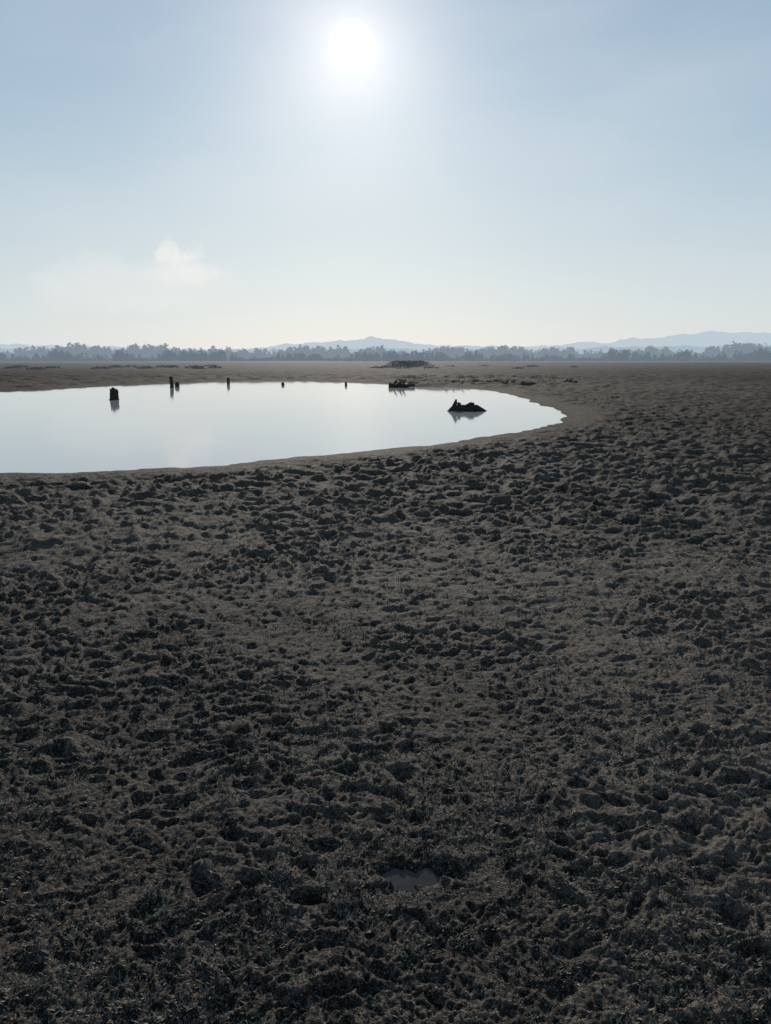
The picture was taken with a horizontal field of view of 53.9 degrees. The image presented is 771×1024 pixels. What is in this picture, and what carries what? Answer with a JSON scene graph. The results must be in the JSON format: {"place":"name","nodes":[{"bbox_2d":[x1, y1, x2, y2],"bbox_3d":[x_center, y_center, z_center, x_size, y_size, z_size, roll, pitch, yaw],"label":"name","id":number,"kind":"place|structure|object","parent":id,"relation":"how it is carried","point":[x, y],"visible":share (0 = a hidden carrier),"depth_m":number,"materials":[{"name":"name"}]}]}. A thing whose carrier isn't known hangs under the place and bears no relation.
{"place":"outdoors","nodes":[
{"label":"outdoors","id":0,"kind":"place"},
{"bbox_2d":[0,381,566,472],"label":"pond water","id":1,"kind":"structure","parent":0,"point":[133,427],"depth_m":19.71,"materials":[{"name":"grey liquid"}]},
{"bbox_2d":[109,387,118,399],"bbox_3d":[-11.100,-4.754,30.995,0.552,0.682,0.602,-4,12,-20],"label":"tree stump","id":2,"kind":"object","parent":1,"relation":"in","point":[114,393],"visible":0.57,"depth_m":30.87,"materials":[{"name":"brown wood"}]},
{"bbox_2d":[169,376,173,386],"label":"tree stump","id":3,"kind":"object","parent":1,"relation":"in","point":[171,381],"visible":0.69,"depth_m":44.70,"materials":[{"name":"brown wood"}]},
{"bbox_2d":[448,399,486,411],"bbox_3d":[2.584,-3.356,24.090,1.215,0.462,0.498,4,12,18],"label":"rock","id":4,"kind":"object","parent":1,"relation":"in","point":[458,406],"visible":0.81,"depth_m":24.03,"materials":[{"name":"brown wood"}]},
{"bbox_2d":[0,344,769,357],"bbox_3d":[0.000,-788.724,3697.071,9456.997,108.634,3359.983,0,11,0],"label":"distant hills","id":5,"kind":"structure","parent":0,"point":[674,349],"depth_m":4463.69,"materials":[{"name":"grey"}]},
{"bbox_2d":[0,360,770,1023],"bbox_3d":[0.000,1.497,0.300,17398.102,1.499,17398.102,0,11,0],"label":"mud ground","id":6,"kind":"structure","parent":0,"point":[504,976],"depth_m":3.45,"materials":[{"name":"brown soil"}]},
{"bbox_2d":[3,360,578,369],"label":"distant shrubs","id":7,"kind":"object","parent":6,"relation":"on","point":[405,364],"visible":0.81,"depth_m":145.94,"materials":[{"name":"plant"}]},
{"bbox_2d":[0,341,770,360],"bbox_3d":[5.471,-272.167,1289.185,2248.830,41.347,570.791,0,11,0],"label":"distant treeline","id":8,"kind":"object","parent":6,"relation":"on","point":[149,351],"visible":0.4,"depth_m":1406.40,"materials":[{"name":"plant"}]},
{"bbox_2d":[0,348,770,361],"bbox_3d":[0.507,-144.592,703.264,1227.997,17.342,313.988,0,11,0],"label":"distant treeline","id":9,"kind":"object","parent":6,"relation":"on","point":[760,354],"visible":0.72,"depth_m":771.21,"materials":[{"name":"plant"}]},
{"bbox_2d":[0,425,770,1023],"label":"dried weeds","id":10,"kind":"object","parent":6,"relation":"on","point":[308,981],"visible":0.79,"depth_m":2.52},
{"bbox_2d":[388,379,414,387],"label":"driftwood log","id":11,"kind":"object","parent":6,"relation":"on","point":[397,385],"visible":0.91,"depth_m":44.46,"materials":[{"name":"brown wood"}]},
{"bbox_2d":[381,867,454,893],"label":"puddle","id":12,"kind":"object","parent":6,"relation":"on","point":[401,878],"visible":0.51,"depth_m":2.36,"materials":[{"name":"grey liquid"}]},
{"bbox_2d":[393,374,556,383],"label":"shore weeds","id":13,"kind":"object","parent":6,"relation":"on","point":[477,380],"visible":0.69,"depth_m":55.52,"materials":[{"name":"brown plant"}]},
{"bbox_2d":[563,378,577,382],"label":"driftwood log","id":14,"kind":"object","parent":6,"relation":"on","point":[569,380],"visible":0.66,"depth_m":51.66,"materials":[{"name":"brown wood"}]},
{"bbox_2d":[0,331,770,350],"bbox_3d":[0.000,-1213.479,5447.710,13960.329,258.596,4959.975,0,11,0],"label":"distant hills","id":15,"kind":"structure","parent":0,"point":[708,338],"depth_m":6504.12,"materials":[{"name":"grey"}]},
{"bbox_2d":[0,0,770,349],"label":"sky","id":16,"kind":"structure","parent":0,"point":[181,174],"materials":[{"name":"blue"}]}
]}

